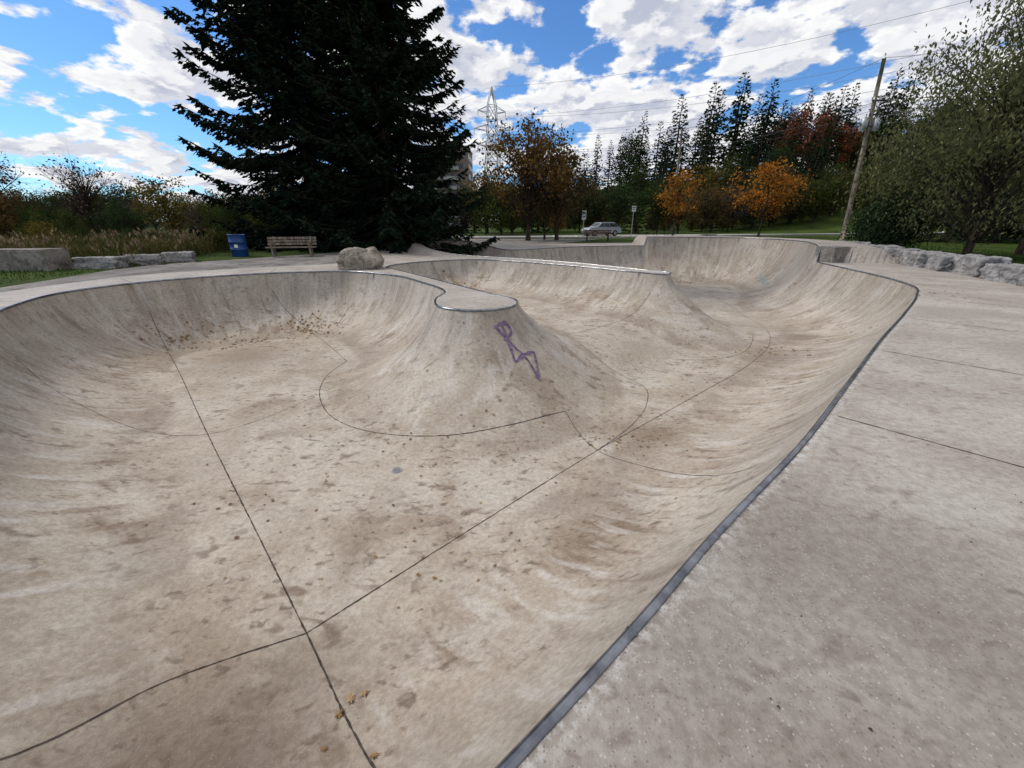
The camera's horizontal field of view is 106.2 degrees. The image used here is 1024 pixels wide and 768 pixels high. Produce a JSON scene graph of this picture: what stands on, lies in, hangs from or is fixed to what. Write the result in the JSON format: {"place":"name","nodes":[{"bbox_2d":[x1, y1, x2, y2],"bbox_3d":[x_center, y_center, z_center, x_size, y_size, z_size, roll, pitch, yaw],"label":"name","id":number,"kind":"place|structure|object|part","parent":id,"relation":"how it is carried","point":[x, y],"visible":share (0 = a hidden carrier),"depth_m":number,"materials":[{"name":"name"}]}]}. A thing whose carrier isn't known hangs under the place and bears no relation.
{"place":"outdoors","nodes":[
{"label":"outdoors","id":0,"kind":"place"},
{"bbox_2d":[0,239,594,291],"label":"gravel path","id":1,"kind":"structure","parent":0,"point":[315,259],"depth_m":16.04,"materials":[{"name":"grey gravel"}]},
{"bbox_2d":[265,236,316,256],"bbox_3d":[-11.319,-7.073,19.785,2.300,0.960,0.745,-6,24,-13],"label":"park bench","id":2,"kind":"object","parent":1,"relation":"on","point":[306,242],"visible":1,"depth_m":19.84,"materials":[{"name":"wood"}]},
{"bbox_2d":[465,108,588,240],"bbox_3d":[1.372,-18.375,34.331,11.806,10.414,11.878,12,26,26],"label":"autumn tree","id":3,"kind":"object","parent":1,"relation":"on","point":[533,159],"visible":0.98,"depth_m":32.53,"materials":[{"name":"orange plant"}]},
{"bbox_2d":[516,192,567,239],"bbox_3d":[3.025,-16.540,36.852,5.080,5.054,6.418,6,24,15],"label":"autumn tree","id":4,"kind":"object","parent":1,"relation":"on","point":[544,236],"visible":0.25,"depth_m":36.97,"materials":[{"name":"orange plant"}]},
{"bbox_2d":[506,141,606,239],"bbox_3d":[3.792,-17.846,35.435,9.191,8.578,8.402,0,23,0],"label":"autumn tree","id":5,"kind":"object","parent":1,"relation":"on","point":[571,195],"visible":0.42,"depth_m":34.82,"materials":[{"name":"orange plant"}]},
{"bbox_2d":[0,237,915,767],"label":"skate bowl","id":6,"kind":"object","parent":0,"point":[108,599],"visible":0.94,"depth_m":5.43,"materials":[{"name":"concrete"}]},
{"bbox_2d":[392,467,401,472],"bbox_3d":[-1.775,1.330,5.939,0.158,0.016,0.158,0,23,0],"label":"floor drain","id":7,"kind":"object","parent":6,"relation":"on","point":[397,470],"visible":1,"depth_m":5.93,"materials":[{"name":"metal"}]},
{"bbox_2d":[0,236,918,767],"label":"steel coping","id":8,"kind":"object","parent":6,"relation":"on","point":[536,734],"visible":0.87,"depth_m":2.25,"materials":[{"name":"grey metal"}]},
{"bbox_2d":[0,264,1023,767],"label":"expansion joints","id":9,"kind":"object","parent":6,"relation":"on","point":[394,576],"visible":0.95,"depth_m":4.15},
{"bbox_2d":[494,320,539,380],"bbox_3d":[0.143,-0.708,7.867,1.139,1.014,0.561,10,25,23],"label":"graffiti tag","id":10,"kind":"object","parent":6,"relation":"on","point":[509,342],"visible":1,"depth_m":7.89,"materials":[{"name":"purple paint"}]},
{"bbox_2d":[133,269,965,758],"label":"fallen leaves","id":11,"kind":"object","parent":6,"relation":"on","point":[349,701],"visible":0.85,"depth_m":6.77,"materials":[{"name":"brown plant"}]},
{"bbox_2d":[496,255,769,284],"bbox_3d":[7.179,-7.047,23.755,17.660,1.515,2.655,1,23,2],"label":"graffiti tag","id":12,"kind":"object","parent":6,"relation":"on","point":[757,276],"visible":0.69,"depth_m":23.72,"materials":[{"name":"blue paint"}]},
{"bbox_2d":[0,236,1023,767],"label":"concrete deck","id":13,"kind":"structure","parent":0,"point":[844,554],"depth_m":1.92,"materials":[{"name":"grey concrete"}]},
{"bbox_2d":[770,425,1021,731],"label":"stone chips","id":14,"kind":"object","parent":13,"relation":"on","point":[869,728],"visible":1,"depth_m":1.46,"materials":[{"name":"grey stone"}]},
{"bbox_2d":[0,173,1023,287],"bbox_3d":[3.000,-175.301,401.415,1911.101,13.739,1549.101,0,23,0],"label":"ground","id":15,"kind":"structure","parent":0,"point":[822,223],"depth_m":52.63,"materials":[{"name":"green plant"}]},
{"bbox_2d":[0,248,72,271],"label":"concrete block","id":16,"kind":"structure","parent":15,"relation":"on","point":[36,259],"depth_m":14.16,"materials":[{"name":"grey concrete"}]},
{"bbox_2d":[71,256,128,268],"bbox_3d":[-16.307,-4.751,15.247,1.600,0.611,0.882,-5,23,-11],"label":"armour stone","id":17,"kind":"object","parent":15,"relation":"on","point":[104,262],"visible":0.8,"depth_m":14.92,"materials":[{"name":"stone"}]},
{"bbox_2d":[0,226,256,265],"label":"tall grass","id":18,"kind":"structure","parent":15,"relation":"on","point":[104,245],"depth_m":18.74,"materials":[{"name":"plant"}]},
{"bbox_2d":[125,254,164,265],"bbox_3d":[-15.721,-5.225,16.356,1.442,0.606,0.875,-8,24,-18],"label":"armour stone","id":19,"kind":"object","parent":15,"relation":"on","point":[147,259],"visible":0.61,"depth_m":16.09,"materials":[{"name":"stone"}]},
{"bbox_2d":[160,251,195,262],"bbox_3d":[-15.202,-5.730,17.548,1.280,0.603,0.894,-12,26,-26],"label":"armour stone","id":20,"kind":"object","parent":15,"relation":"on","point":[178,257],"visible":0.73,"depth_m":17.25,"materials":[{"name":"stone"}]},
{"bbox_2d":[227,234,248,256],"bbox_3d":[-14.282,-7.230,20.076,0.810,1.083,0.810,-5,23,-17],"label":"trash barrel","id":21,"kind":"object","parent":15,"relation":"on","point":[238,245],"visible":1,"depth_m":19.84,"materials":[{"name":"blue paint"}]},
{"bbox_2d":[161,0,413,253],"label":"spruce tree","id":22,"kind":"object","parent":15,"relation":"on","point":[257,33],"visible":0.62,"depth_m":21.58,"materials":[{"name":"green plant"}]},
{"bbox_2d":[0,151,709,236],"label":"distant trees","id":23,"kind":"object","parent":15,"relation":"on","point":[78,200],"visible":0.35,"depth_m":47.61,"materials":[{"name":"green plant"}]},
{"bbox_2d":[336,247,384,269],"bbox_3d":[-5.825,-4.718,14.798,1.681,1.084,1.156,-5,23,-11],"label":"boulder","id":24,"kind":"object","parent":15,"relation":"on","point":[358,258],"visible":0.75,"depth_m":14.33,"materials":[{"name":"grey stone"}]},
{"bbox_2d":[298,0,439,245],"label":"spruce tree","id":25,"kind":"object","parent":15,"relation":"on","point":[345,171],"depth_m":26.60,"materials":[{"name":"green plant"}]},
{"bbox_2d":[269,0,500,254],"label":"spruce tree","id":26,"kind":"object","parent":15,"relation":"on","point":[382,55],"visible":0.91,"depth_m":22.02,"materials":[{"name":"green plant"}]},
{"bbox_2d":[418,143,472,225],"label":"walls","id":27,"kind":"structure","parent":15,"relation":"on","point":[466,162],"depth_m":123.97,"materials":[{"name":"beige brick"}]},
{"bbox_2d":[427,156,460,225],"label":"balconies","id":28,"kind":"structure","parent":27,"relation":"attached to","point":[448,177],"depth_m":122.72,"materials":[{"name":"concrete"}]},
{"bbox_2d":[423,154,472,224],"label":"windows","id":29,"kind":"structure","parent":27,"relation":"attached to","point":[460,165],"depth_m":124.58,"materials":[{"name":"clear glass"}]},
{"bbox_2d":[0,177,929,251],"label":"undergrowth","id":30,"kind":"object","parent":15,"relation":"on","point":[118,219],"visible":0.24,"depth_m":29.74,"materials":[{"name":"green plant"}]},
{"bbox_2d":[474,86,507,217],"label":"transmission pylon","id":31,"kind":"object","parent":15,"relation":"on","point":[487,111],"visible":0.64,"depth_m":126.52,"materials":[{"name":"metal"}]},
{"bbox_2d":[181,1,1014,187],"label":"transmission lines","id":32,"kind":"object","parent":31,"relation":"attached to","point":[713,93],"visible":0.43,"depth_m":93.68,"materials":[{"name":"metal"}]},
{"bbox_2d":[582,210,586,238],"bbox_3d":[7.300,-16.251,39.257,0.420,2.700,0.079,0,23,0],"label":"traffic sign","id":33,"kind":"object","parent":15,"relation":"on","point":[584,216],"visible":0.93,"depth_m":38.92,"materials":[{"name":"metal"}]},
{"bbox_2d":[584,230,610,240],"bbox_3d":[7.908,-13.736,35.535,2.500,0.960,0.745,2,23,5],"label":"park bench","id":34,"kind":"object","parent":15,"relation":"on","point":[607,234],"visible":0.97,"depth_m":35.62,"materials":[{"name":"wood"}]},
{"bbox_2d":[284,233,923,239],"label":"kerb","id":35,"kind":"structure","parent":15,"relation":"on","point":[635,236],"depth_m":41.88,"materials":[{"name":"concrete"}]},
{"bbox_2d":[669,128,682,232],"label":"utility pole","id":36,"kind":"object","parent":15,"relation":"on","point":[677,171],"visible":0.47,"depth_m":55.51,"materials":[{"name":"brown wood"}]},
{"bbox_2d":[700,234,716,235],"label":"stone slab","id":37,"kind":"structure","parent":15,"relation":"on","point":[708,234],"depth_m":39.87,"materials":[{"name":"stone"}]},
{"bbox_2d":[508,64,1014,232],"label":"hillside forest","id":38,"kind":"object","parent":15,"relation":"on","point":[817,152],"visible":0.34,"depth_m":83.70,"materials":[{"name":"green plant"}]},
{"bbox_2d":[715,153,813,236],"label":"maple tree","id":39,"kind":"object","parent":15,"relation":"on","point":[769,198],"visible":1,"depth_m":40.38,"materials":[{"name":"orange plant"}]},
{"bbox_2d":[814,246,851,262],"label":"concrete block","id":40,"kind":"structure","parent":15,"relation":"on","point":[833,254],"depth_m":16.96,"materials":[{"name":"grey concrete"}]},
{"bbox_2d":[844,241,870,244],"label":"armour stone","id":41,"kind":"object","parent":15,"relation":"on","point":[865,243],"visible":0.14,"depth_m":21.06,"materials":[{"name":"stone"}]},
{"bbox_2d":[840,53,887,240],"bbox_3d":[26.760,-17.436,29.453,1.640,12.616,0.530,0,23,0],"label":"utility pole","id":42,"kind":"object","parent":15,"relation":"on","point":[865,122],"visible":0.91,"depth_m":28.64,"materials":[{"name":"brown wood"}]},
{"bbox_2d":[681,47,1006,150],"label":"power lines","id":43,"kind":"object","parent":42,"relation":"attached to","point":[828,117],"visible":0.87,"depth_m":32.48,"materials":[{"name":"black metal"}]},
{"bbox_2d":[834,182,920,244],"bbox_3d":[22.091,-9.716,22.858,3.884,4.201,3.890,-14,27,-30],"label":"cedar shrub","id":44,"kind":"object","parent":15,"relation":"on","point":[856,226],"visible":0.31,"depth_m":23.29,"materials":[{"name":"green plant"}]},
{"bbox_2d":[869,244,904,249],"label":"armour stone","id":45,"kind":"object","parent":15,"relation":"on","point":[883,247],"visible":0.24,"depth_m":18.27,"materials":[{"name":"stone"}]},
{"bbox_2d":[841,175,962,250],"bbox_3d":[20.868,-8.830,20.667,4.449,4.648,4.549,13,26,27],"label":"cedar shrub","id":46,"kind":"object","parent":15,"relation":"on","point":[898,238],"visible":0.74,"depth_m":20.48,"materials":[{"name":"green plant"}]},
{"bbox_2d":[884,248,926,260],"bbox_3d":[17.346,-5.670,17.056,1.021,0.692,1.449,6,24,13],"label":"armour stone","id":47,"kind":"object","parent":15,"relation":"on","point":[896,253],"visible":0.31,"depth_m":16.82,"materials":[{"name":"stone"}]},
{"bbox_2d":[898,251,947,267],"bbox_3d":[16.751,-4.997,15.679,1.118,0.834,1.790,9,25,21],"label":"armour stone","id":48,"kind":"object","parent":15,"relation":"on","point":[917,259],"visible":0.49,"depth_m":15.34,"materials":[{"name":"stone"}]},
{"bbox_2d":[825,0,1023,254],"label":"willow tree","id":49,"kind":"object","parent":15,"relation":"on","point":[986,162],"visible":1,"depth_m":16.89,"materials":[{"name":"green plant"}]},
{"bbox_2d":[854,98,1023,243],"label":"roadside woodland","id":50,"kind":"object","parent":15,"relation":"on","point":[992,238],"visible":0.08,"depth_m":33.41,"materials":[{"name":"green plant"}]},
{"bbox_2d":[924,253,959,271],"bbox_3d":[16.141,-4.491,14.310,0.842,0.702,1.489,13,26,28],"label":"armour stone","id":51,"kind":"object","parent":15,"relation":"on","point":[939,262],"visible":0.59,"depth_m":13.96,"materials":[{"name":"stone"}]},
{"bbox_2d":[950,254,1012,276],"bbox_3d":[15.705,-3.889,12.912,0.842,0.843,1.688,11,25,23],"label":"armour stone","id":52,"kind":"object","parent":15,"relation":"on","point":[971,265],"visible":0.59,"depth_m":12.71,"materials":[{"name":"stone"}]},
{"bbox_2d":[952,87,1023,254],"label":"willow tree","id":53,"kind":"object","parent":15,"relation":"on","point":[1020,247],"visible":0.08,"depth_m":20.62,"materials":[{"name":"green plant"}]},
{"bbox_2d":[979,263,1023,284],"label":"armour stone","id":54,"kind":"object","parent":15,"relation":"on","point":[1013,273],"visible":0.69,"depth_m":11.60,"materials":[{"name":"stone"}]},
{"bbox_2d":[1016,277,1023,286],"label":"armour stone","id":55,"kind":"object","parent":15,"relation":"on","point":[1020,281],"visible":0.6,"depth_m":10.87,"materials":[{"name":"stone"}]},
{"bbox_2d":[0,0,1023,220],"label":"sky","id":56,"kind":"structure","parent":0,"point":[100,82],"materials":[{"name":"blue"}]},
{"bbox_2d":[458,226,943,237],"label":"road","id":57,"kind":"structure","parent":0,"point":[641,235],"depth_m":48.86,"materials":[{"name":"grey asphalt"}]},
{"bbox_2d":[581,222,621,235],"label":"parked car","id":58,"kind":"object","parent":57,"relation":"on","point":[614,228],"visible":0.64,"depth_m":46.21,"materials":[{"name":"paint"}]},
{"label":"windows","id":59,"kind":"part","parent":58,"relation":"part of","materials":[{"name":"black glass"}]},
{"bbox_2d":[631,206,635,232],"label":"traffic sign","id":60,"kind":"object","parent":57,"relation":"on","point":[633,209],"visible":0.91,"depth_m":44.20,"materials":[{"name":"metal"}]},
{"bbox_2d":[653,165,705,235],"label":"maple tree","id":61,"kind":"object","parent":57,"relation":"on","point":[674,207],"visible":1,"depth_m":42.81,"materials":[{"name":"orange plant"}]}
]}

